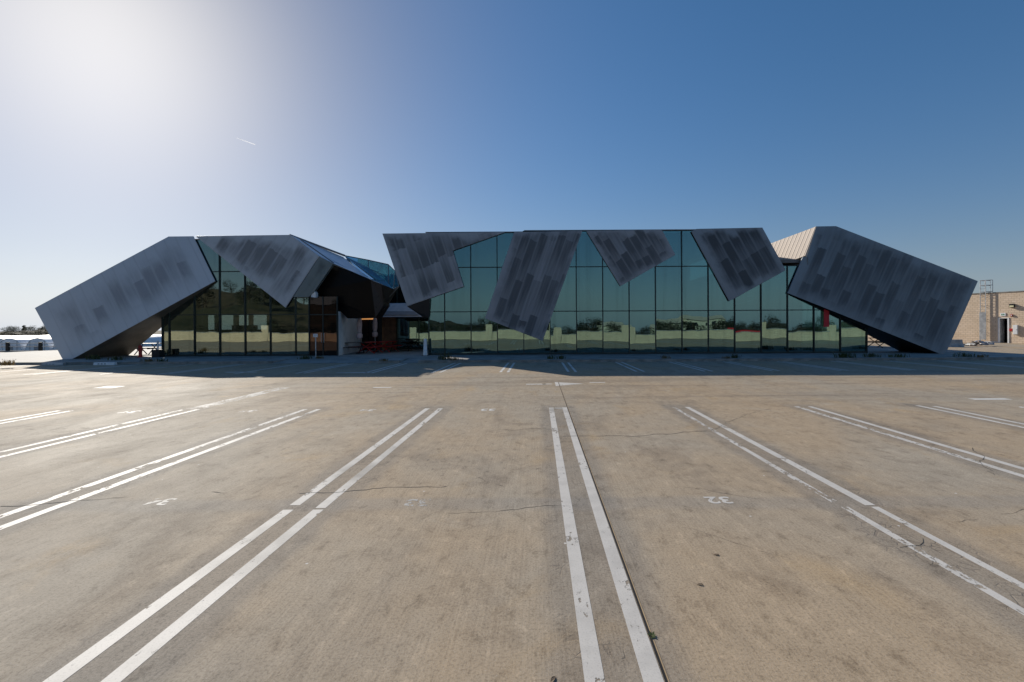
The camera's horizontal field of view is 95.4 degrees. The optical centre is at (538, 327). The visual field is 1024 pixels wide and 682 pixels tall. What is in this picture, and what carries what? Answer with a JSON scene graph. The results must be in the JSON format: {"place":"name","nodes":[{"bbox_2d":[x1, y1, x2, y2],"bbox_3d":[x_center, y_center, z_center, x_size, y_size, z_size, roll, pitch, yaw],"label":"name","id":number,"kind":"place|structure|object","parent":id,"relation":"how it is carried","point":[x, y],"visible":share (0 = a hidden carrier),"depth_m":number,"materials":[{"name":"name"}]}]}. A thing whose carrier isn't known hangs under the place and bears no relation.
{"place":"outdoors","nodes":[
{"label":"outdoors","id":0,"kind":"place"},
{"bbox_2d":[0,349,307,362],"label":"pavement","id":1,"kind":"structure","parent":0,"point":[42,356],"depth_m":27.08,"materials":[{"name":"concrete"}]},
{"bbox_2d":[84,355,102,359],"bbox_3d":[-25.066,1.629,26.118,0.883,0.344,0.680,0,0,-38],"label":"weed clump","id":2,"kind":"object","parent":1,"relation":"on","point":[93,357],"visible":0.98,"depth_m":26.10,"materials":[{"name":"green plant"}]},
{"bbox_2d":[107,356,125,359],"bbox_3d":[-22.952,1.654,25.325,0.804,0.272,0.515,0,0,0],"label":"weed clump","id":3,"kind":"object","parent":1,"relation":"on","point":[117,358],"visible":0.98,"depth_m":25.30,"materials":[{"name":"green plant"}]},
{"bbox_2d":[137,345,143,356],"bbox_3d":[-23.965,1.425,28.000,0.300,0.740,0.300,0,0,0],"label":"fire hydrant","id":4,"kind":"object","parent":1,"relation":"on","point":[140,349],"visible":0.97,"depth_m":27.94,"materials":[{"name":"red metal"}]},
{"bbox_2d":[134,343,160,354],"bbox_3d":[-25.996,1.441,30.898,1.440,0.772,1.383,0,0,-3],"label":"picnic table","id":5,"kind":"object","parent":1,"relation":"on","point":[153,347],"visible":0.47,"depth_m":30.72,"materials":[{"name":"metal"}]},
{"bbox_2d":[152,350,163,356],"bbox_3d":[-22.863,1.565,27.950,0.460,0.448,0.400,0,0,0],"label":"planter box","id":6,"kind":"object","parent":1,"relation":"on","point":[157,353],"visible":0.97,"depth_m":27.75,"materials":[{"name":"metal"}]},
{"bbox_2d":[35,234,398,358],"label":"glass pavilion","id":7,"kind":"structure","parent":1,"relation":"on","point":[265,295],"depth_m":28.45,"materials":[{"name":"metal"}]},
{"bbox_2d":[276,349,422,362],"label":"pavement","id":8,"kind":"structure","parent":0,"point":[364,357],"depth_m":26.55,"materials":[{"name":"concrete"}]},
{"bbox_2d":[297,354,311,358],"bbox_3d":[-12.873,1.601,25.555,0.821,0.272,0.516,0,0,-12],"label":"weed clump","id":9,"kind":"object","parent":8,"relation":"on","point":[308,357],"visible":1,"depth_m":25.58,"materials":[{"name":"green plant"}]},
{"bbox_2d":[313,334,317,356],"bbox_3d":[-12.930,1.057,26.991,0.260,1.360,0.081,0,0,0],"label":"sign post","id":10,"kind":"object","parent":8,"relation":"on","point":[315,335],"visible":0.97,"depth_m":26.97,"materials":[{"name":"metal"}]},
{"bbox_2d":[343,342,367,353],"bbox_3d":[-12.272,1.371,30.497,1.800,0.774,1.655,0,0,-8],"label":"picnic table","id":11,"kind":"object","parent":8,"relation":"on","point":[362,347],"visible":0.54,"depth_m":30.20,"materials":[{"name":"metal"}]},
{"bbox_2d":[355,319,363,353],"bbox_3d":[-11.887,0.532,30.900,0.520,2.400,0.520,0,0,0],"label":"parasol","id":12,"kind":"object","parent":8,"relation":"on","point":[359,335],"visible":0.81,"depth_m":30.82,"materials":[{"name":"fabric"}]},
{"bbox_2d":[355,341,384,353],"bbox_3d":[-11.333,1.366,31.300,1.655,0.774,1.800,0,0,6],"label":"picnic table","id":13,"kind":"object","parent":8,"relation":"on","point":[373,346],"visible":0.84,"depth_m":30.86,"materials":[{"name":"red paint"}]},
{"bbox_2d":[372,318,378,351],"bbox_3d":[-11.593,0.490,33.000,0.520,2.480,0.520,0,0,0],"label":"parasol","id":14,"kind":"object","parent":8,"relation":"on","point":[375,332],"visible":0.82,"depth_m":32.90,"materials":[{"name":"fabric"}]},
{"bbox_2d":[375,341,402,351],"bbox_3d":[-10.646,1.362,32.600,1.655,0.774,1.800,0,0,10],"label":"picnic table","id":15,"kind":"object","parent":8,"relation":"on","point":[387,346],"visible":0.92,"depth_m":32.32,"materials":[{"name":"red paint"}]},
{"bbox_2d":[386,340,415,350],"bbox_3d":[-10.045,1.359,33.998,1.800,0.774,1.655,0,0,-5],"label":"picnic table","id":16,"kind":"object","parent":8,"relation":"on","point":[410,344],"visible":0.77,"depth_m":34.25,"materials":[{"name":"metal"}]},
{"bbox_2d":[375,349,427,362],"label":"pavement","id":17,"kind":"structure","parent":0,"point":[403,357],"depth_m":27.32,"materials":[{"name":"concrete"}]},
{"bbox_2d":[401,354,435,362],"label":"pavement","id":18,"kind":"structure","parent":0,"point":[414,359],"depth_m":25.64,"materials":[{"name":"concrete"}]},
{"bbox_2d":[421,339,428,355],"bbox_3d":[-6.814,1.196,28.000,0.400,1.020,0.280,0,0,0],"label":"pylon sign","id":19,"kind":"object","parent":18,"relation":"on","point":[425,348],"visible":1,"depth_m":27.94,"materials":[{"name":"white metal"}]},
{"bbox_2d":[0,340,1023,681],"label":"parking deck","id":20,"kind":"structure","parent":0,"point":[382,582],"depth_m":4.33,"materials":[{"name":"concrete"}]},
{"bbox_2d":[0,359,14,365],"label":"weed clump","id":21,"kind":"object","parent":20,"relation":"on","point":[4,363],"visible":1,"depth_m":22.03,"materials":[{"name":"plant"}]},
{"bbox_2d":[0,411,55,420],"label":"parking line","id":22,"kind":"object","parent":20,"relation":"on","point":[27,416],"visible":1,"depth_m":9.67,"materials":[{"name":"paint"}]},
{"bbox_2d":[0,411,68,423],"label":"parking line","id":23,"kind":"object","parent":20,"relation":"on","point":[33,417],"visible":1,"depth_m":9.56,"materials":[{"name":"paint"}]},
{"bbox_2d":[41,362,65,364],"bbox_3d":[-24.621,1.858,23.629,1.089,0.140,0.197,0,0,0],"label":"wheel stop","id":24,"kind":"object","parent":20,"relation":"on","point":[54,363],"visible":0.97,"depth_m":23.55,"materials":[{"name":"concrete"}]},
{"bbox_2d":[0,342,137,351],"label":"deck railing","id":25,"kind":"object","parent":20,"relation":"on","point":[7,346],"visible":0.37,"depth_m":38.22,"materials":[{"name":"metal"}]},
{"bbox_2d":[0,410,180,452],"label":"parking line","id":26,"kind":"object","parent":20,"relation":"on","point":[76,434],"visible":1,"depth_m":7.84,"materials":[{"name":"paint"}]},
{"bbox_2d":[0,409,198,457],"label":"parking line","id":27,"kind":"object","parent":20,"relation":"on","point":[91,434],"visible":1,"depth_m":7.83,"materials":[{"name":"paint"}]},
{"bbox_2d":[93,362,116,364],"bbox_3d":[-22.009,1.845,23.629,1.056,0.140,0.197,0,0,0],"label":"wheel stop","id":28,"kind":"object","parent":20,"relation":"on","point":[104,363],"visible":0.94,"depth_m":23.55,"materials":[{"name":"white concrete"}]},
{"bbox_2d":[97,386,121,387],"bbox_3d":[-13.437,1.868,14.558,0.600,0.001,0.500,0,0,0],"label":"paint dash","id":29,"kind":"object","parent":20,"relation":"on","point":[109,386],"visible":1,"depth_m":14.57,"materials":[{"name":"white paint"}]},
{"bbox_2d":[23,492,219,505],"bbox_3d":[-4.490,1.821,4.953,2.051,0.001,0.094,0,0,-11],"label":"ground crack","id":30,"kind":"object","parent":20,"relation":"on","point":[66,501],"visible":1,"depth_m":4.86,"materials":[{"name":"grey concrete"}]},
{"bbox_2d":[0,361,272,364],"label":"kerb","id":31,"kind":"structure","parent":20,"relation":"on","point":[164,362],"depth_m":23.95,"materials":[{"name":"concrete"}]},
{"bbox_2d":[0,409,306,517],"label":"parking line","id":32,"kind":"object","parent":20,"relation":"on","point":[87,485],"visible":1,"depth_m":5.73,"materials":[{"name":"paint"}]},
{"bbox_2d":[0,409,319,529],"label":"parking line","id":33,"kind":"object","parent":20,"relation":"on","point":[9,524],"visible":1,"depth_m":5.54,"materials":[{"name":"paint"}]},
{"bbox_2d":[144,498,176,504],"bbox_3d":[-3.958,1.819,4.853,0.258,0.001,0.192,0,0,0],"label":"bay number","id":34,"kind":"object","parent":20,"relation":"on","point":[163,501],"visible":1,"depth_m":4.86,"materials":[{"name":"paint"}]},
{"bbox_2d":[43,510,292,681],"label":"parking line","id":35,"kind":"object","parent":20,"relation":"on","point":[65,672],"visible":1,"depth_m":2.99,"materials":[{"name":"paint"}]},
{"bbox_2d":[101,510,322,681],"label":"parking line","id":36,"kind":"object","parent":20,"relation":"on","point":[125,669],"visible":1,"depth_m":2.98,"materials":[{"name":"paint"}]},
{"bbox_2d":[188,388,285,408],"bbox_3d":[-7.764,1.839,12.310,0.360,0.001,3.780,0,0,0],"label":"worn paint smear","id":37,"kind":"object","parent":20,"relation":"on","point":[258,393],"visible":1,"depth_m":12.02},
{"bbox_2d":[272,363,307,363],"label":"kerb","id":38,"kind":"structure","parent":20,"relation":"on","point":[289,363],"depth_m":23.95,"materials":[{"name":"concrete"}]},
{"bbox_2d":[337,372,369,372],"bbox_3d":[-7.530,1.838,18.912,1.350,0.001,0.240,0,0,0],"label":"paint dash","id":39,"kind":"object","parent":20,"relation":"on","point":[353,372],"visible":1,"depth_m":18.93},
{"bbox_2d":[291,408,428,504],"bbox_3d":[-2.484,1.811,7.570,0.104,0.001,5.660,0,0,0],"label":"parking line","id":40,"kind":"object","parent":20,"relation":"on","point":[304,498],"visible":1,"depth_m":6.14,"materials":[{"name":"paint"}]},
{"bbox_2d":[299,486,445,493],"bbox_3d":[-1.828,1.808,5.197,1.578,0.001,0.101,0,0,-8],"label":"ground crack","id":41,"kind":"object","parent":20,"relation":"on","point":[345,491],"visible":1,"depth_m":5.10,"materials":[{"name":"grey concrete"}]},
{"bbox_2d":[316,408,442,507],"bbox_3d":[-2.186,1.810,7.530,0.104,0.001,5.740,0,0,0],"label":"parking line","id":42,"kind":"object","parent":20,"relation":"on","point":[329,500],"visible":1,"depth_m":6.01,"materials":[{"name":"paint"}]},
{"bbox_2d":[369,360,399,362],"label":"kerb","id":43,"kind":"structure","parent":20,"relation":"on","point":[386,361],"depth_m":23.95,"materials":[{"name":"concrete"}]},
{"bbox_2d":[404,499,430,505],"bbox_3d":[-1.250,1.805,4.792,0.245,0.001,0.192,0,0,0],"label":"bay number","id":44,"kind":"object","parent":20,"relation":"on","point":[415,500],"visible":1,"depth_m":4.79,"materials":[{"name":"paint"}]},
{"bbox_2d":[385,505,558,514],"bbox_3d":[-0.578,1.801,4.568,1.813,0.001,0.092,0,0,-8],"label":"ground crack","id":45,"kind":"object","parent":20,"relation":"on","point":[517,509],"visible":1,"depth_m":4.62,"materials":[{"name":"grey concrete"}]},
{"bbox_2d":[555,382,580,385],"bbox_3d":[0.981,1.793,14.766,0.900,0.001,1.050,0,0,0],"label":"painted arrow","id":46,"kind":"object","parent":20,"relation":"on","point":[560,383],"visible":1,"depth_m":14.84,"materials":[{"name":"paint"}]},
{"bbox_2d":[549,408,604,681],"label":"parking line","id":47,"kind":"object","parent":20,"relation":"on","point":[591,660],"visible":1,"depth_m":3.25,"materials":[{"name":"paint"}]},
{"bbox_2d":[562,407,663,681],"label":"parking line","id":48,"kind":"object","parent":20,"relation":"on","point":[647,662],"visible":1,"depth_m":3.25,"materials":[{"name":"paint"}]},
{"bbox_2d":[558,382,667,681],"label":"expansion joint","id":49,"kind":"object","parent":20,"relation":"on","point":[652,643],"visible":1,"depth_m":3.33,"materials":[{"name":"grey concrete"}]},
{"bbox_2d":[647,631,655,637],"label":"joint weed","id":50,"kind":"object","parent":49,"relation":"on","point":[652,634],"visible":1,"depth_m":2.71,"materials":[{"name":"green plant"}]},
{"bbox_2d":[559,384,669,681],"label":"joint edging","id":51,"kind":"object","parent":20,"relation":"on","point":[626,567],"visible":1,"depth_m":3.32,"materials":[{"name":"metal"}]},
{"bbox_2d":[704,497,732,502],"bbox_3d":[1.866,1.789,4.820,0.256,0.001,0.192,0,0,0],"label":"bay number","id":52,"kind":"object","parent":20,"relation":"on","point":[710,499],"visible":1,"depth_m":4.83,"materials":[{"name":"paint"}]},
{"bbox_2d":[418,357,1023,362],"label":"kerb","id":53,"kind":"structure","parent":20,"relation":"on","point":[732,359],"depth_m":23.95,"materials":[{"name":"concrete"}]},
{"bbox_2d":[673,407,835,501],"bbox_3d":[3.026,1.783,7.570,0.075,0.001,5.660,0,0,0],"label":"parking line","id":54,"kind":"object","parent":20,"relation":"on","point":[762,459],"visible":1,"depth_m":6.32,"materials":[{"name":"paint"}]},
{"bbox_2d":[686,407,873,504],"bbox_3d":[3.324,1.781,7.530,0.104,0.001,5.740,0,0,0],"label":"parking line","id":55,"kind":"object","parent":20,"relation":"on","point":[839,488],"visible":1,"depth_m":6.00,"materials":[{"name":"paint"}]},
{"bbox_2d":[794,406,1023,476],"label":"parking line","id":56,"kind":"object","parent":20,"relation":"on","point":[991,466],"visible":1,"depth_m":6.85,"materials":[{"name":"paint"}]},
{"bbox_2d":[808,406,1023,469],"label":"parking line","id":57,"kind":"object","parent":20,"relation":"on","point":[991,459],"visible":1,"depth_m":7.20,"materials":[{"name":"paint"}]},
{"bbox_2d":[842,507,1023,614],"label":"parking line","id":58,"kind":"object","parent":20,"relation":"on","point":[1002,599],"visible":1,"depth_m":3.45,"materials":[{"name":"paint"}]},
{"bbox_2d":[872,507,1023,588],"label":"parking line","id":59,"kind":"object","parent":20,"relation":"on","point":[970,557],"visible":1,"depth_m":3.71,"materials":[{"name":"paint"}]},
{"bbox_2d":[949,339,963,346],"bbox_3d":[34.250,1.312,38.426,1.400,0.620,0.584,0,0,0],"label":"concrete barrier","id":60,"kind":"object","parent":20,"relation":"on","point":[956,343],"visible":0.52,"depth_m":38.27,"materials":[{"name":"grey concrete"}]},
{"bbox_2d":[915,405,1023,427],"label":"parking line","id":61,"kind":"object","parent":20,"relation":"on","point":[970,416],"visible":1,"depth_m":9.15,"materials":[{"name":"paint"}]},
{"bbox_2d":[934,406,1023,423],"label":"parking line","id":62,"kind":"object","parent":20,"relation":"on","point":[979,415],"visible":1,"depth_m":9.25,"materials":[{"name":"paint"}]},
{"bbox_2d":[963,340,1000,345],"bbox_3d":[37.791,1.330,39.941,2.425,0.526,2.198,0,0,0],"label":"scrap heap","id":63,"kind":"object","parent":20,"relation":"on","point":[975,343],"visible":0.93,"depth_m":39.46,"materials":[{"name":"metal"}]},
{"bbox_2d":[968,398,1012,399],"bbox_3d":[10.976,1.741,11.308,0.900,0.001,0.200,0,0,0],"label":"paint dash","id":64,"kind":"object","parent":20,"relation":"on","point":[990,399],"visible":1,"depth_m":11.24,"materials":[{"name":"white paint"}]},
{"bbox_2d":[0,0,1023,330],"label":"sky","id":65,"kind":"structure","parent":0,"point":[127,126],"materials":[{"name":"blue"}]},
{"bbox_2d":[422,346,1023,359],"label":"pavement","id":66,"kind":"structure","parent":0,"point":[881,351],"depth_m":26.41,"materials":[{"name":"concrete"}]},
{"bbox_2d":[438,351,452,359],"bbox_3d":[-4.897,1.467,24.361,0.759,0.458,0.715,0,0,-32],"label":"weed clump","id":67,"kind":"object","parent":66,"relation":"on","point":[440,357],"visible":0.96,"depth_m":24.28,"materials":[{"name":"green plant"}]},
{"bbox_2d":[362,226,977,354],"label":"exhibition hall","id":68,"kind":"structure","parent":66,"relation":"on","point":[679,291],"depth_m":28.47,"materials":[{"name":"glass"}]},
{"bbox_2d":[362,320,368,349],"bbox_3d":[-13.325,0.104,35.425,0.750,3.270,0.150,0,0,0],"label":"patio door","id":69,"kind":"structure","parent":68,"relation":"in","point":[365,332],"depth_m":35.35,"materials":[{"name":"black glass"}]},
{"bbox_2d":[368,318,377,349],"bbox_3d":[-12.585,0.100,35.425,0.670,3.270,0.150,0,0,0],"label":"patio door","id":70,"kind":"structure","parent":68,"relation":"in","point":[370,322],"depth_m":35.35,"materials":[{"name":"black glass"}]},
{"bbox_2d":[824,309,828,326],"bbox_3d":[17.573,-0.831,28.380,0.400,1.600,0.028,0,0,0],"label":"hanging banner","id":71,"kind":"object","parent":68,"relation":"hanging from","point":[826,318],"visible":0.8,"depth_m":28.37,"materials":[{"name":"fabric"}]},
{"bbox_2d":[832,351,855,357],"bbox_3d":[16.016,1.402,24.407,1.254,0.369,0.658,0,0,9],"label":"weed clump","id":72,"kind":"object","parent":66,"relation":"on","point":[843,355],"visible":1,"depth_m":24.28,"materials":[{"name":"green plant"}]},
{"bbox_2d":[862,353,880,357],"bbox_3d":[17.621,1.437,24.597,1.036,0.282,0.565,0,0,0],"label":"weed clump","id":73,"kind":"object","parent":66,"relation":"on","point":[869,355],"visible":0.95,"depth_m":24.58,"materials":[{"name":"green plant"}]},
{"bbox_2d":[884,353,909,357],"bbox_3d":[18.875,1.463,24.433,1.142,0.218,0.649,0,0,-12],"label":"weed clump","id":74,"kind":"object","parent":66,"relation":"on","point":[899,356],"visible":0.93,"depth_m":24.45,"materials":[{"name":"green plant"}]},
{"bbox_2d":[953,352,975,356],"bbox_3d":[22.474,1.416,24.561,1.007,0.275,0.647,0,0,-16],"label":"weed clump","id":75,"kind":"object","parent":66,"relation":"on","point":[964,355],"visible":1,"depth_m":24.52,"materials":[{"name":"green plant"}]},
{"bbox_2d":[868,338,883,347],"bbox_3d":[26.074,1.171,35.498,1.800,0.774,1.655,0,0,-20],"label":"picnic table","id":76,"kind":"object","parent":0,"point":[873,341],"visible":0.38,"depth_m":35.47,"materials":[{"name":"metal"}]},
{"bbox_2d":[868,291,1023,342],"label":"block building","id":77,"kind":"structure","parent":0,"point":[998,326],"depth_m":46.95,"materials":[{"name":"brick"}]},
{"bbox_2d":[979,280,992,339],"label":"roof ladder","id":78,"kind":"object","parent":77,"relation":"attached to","point":[982,325],"visible":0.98,"depth_m":47.52,"materials":[{"name":"metal"}]},
{"bbox_2d":[1000,319,1004,342],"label":"door","id":79,"kind":"structure","parent":77,"relation":"in","point":[1002,338],"depth_m":46.68,"materials":[{"name":"metal"}]},
{"bbox_2d":[1013,325,1017,333],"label":"utility box","id":80,"kind":"object","parent":77,"relation":"attached to","point":[1015,329],"visible":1,"depth_m":45.40,"materials":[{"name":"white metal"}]},
{"bbox_2d":[1013,326,1016,333],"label":"door","id":81,"kind":"structure","parent":80,"relation":"in","point":[1014,327],"depth_m":45.46,"materials":[{"name":"white metal"}]},
{"bbox_3d":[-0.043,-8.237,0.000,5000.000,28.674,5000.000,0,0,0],"label":"ground","id":82,"kind":"structure","parent":0,"visible":0},
{"bbox_2d":[1,326,13,334],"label":"tree","id":83,"kind":"object","parent":82,"relation":"on","point":[9,329],"visible":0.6,"depth_m":397.17,"materials":[{"name":"green plant"}]},
{"bbox_2d":[14,330,33,335],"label":"tree","id":84,"kind":"object","parent":82,"relation":"on","point":[24,333],"visible":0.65,"depth_m":378.89,"materials":[{"name":"green plant"}]},
{"bbox_2d":[0,337,50,350],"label":"hoop greenhouse","id":85,"kind":"object","parent":82,"relation":"on","point":[18,340],"visible":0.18,"depth_m":118.29,"materials":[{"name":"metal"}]},
{"bbox_2d":[23,329,47,334],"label":"tree","id":86,"kind":"object","parent":82,"relation":"on","point":[38,331],"visible":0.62,"depth_m":382.09,"materials":[{"name":"green plant"}]},
{"bbox_2d":[33,329,48,334],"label":"tree","id":87,"kind":"object","parent":82,"relation":"on","point":[39,333],"visible":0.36,"depth_m":381.11,"materials":[{"name":"green plant"}]},
{"bbox_2d":[25,335,157,350],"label":"hoop greenhouse","id":88,"kind":"object","parent":82,"relation":"on","point":[43,340],"visible":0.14,"depth_m":119.34,"materials":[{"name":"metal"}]},
{"bbox_2d":[141,336,160,346],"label":"hoop greenhouse","id":89,"kind":"object","parent":82,"relation":"on","point":[153,339],"visible":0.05,"depth_m":142.79,"materials":[{"name":"plastic"}]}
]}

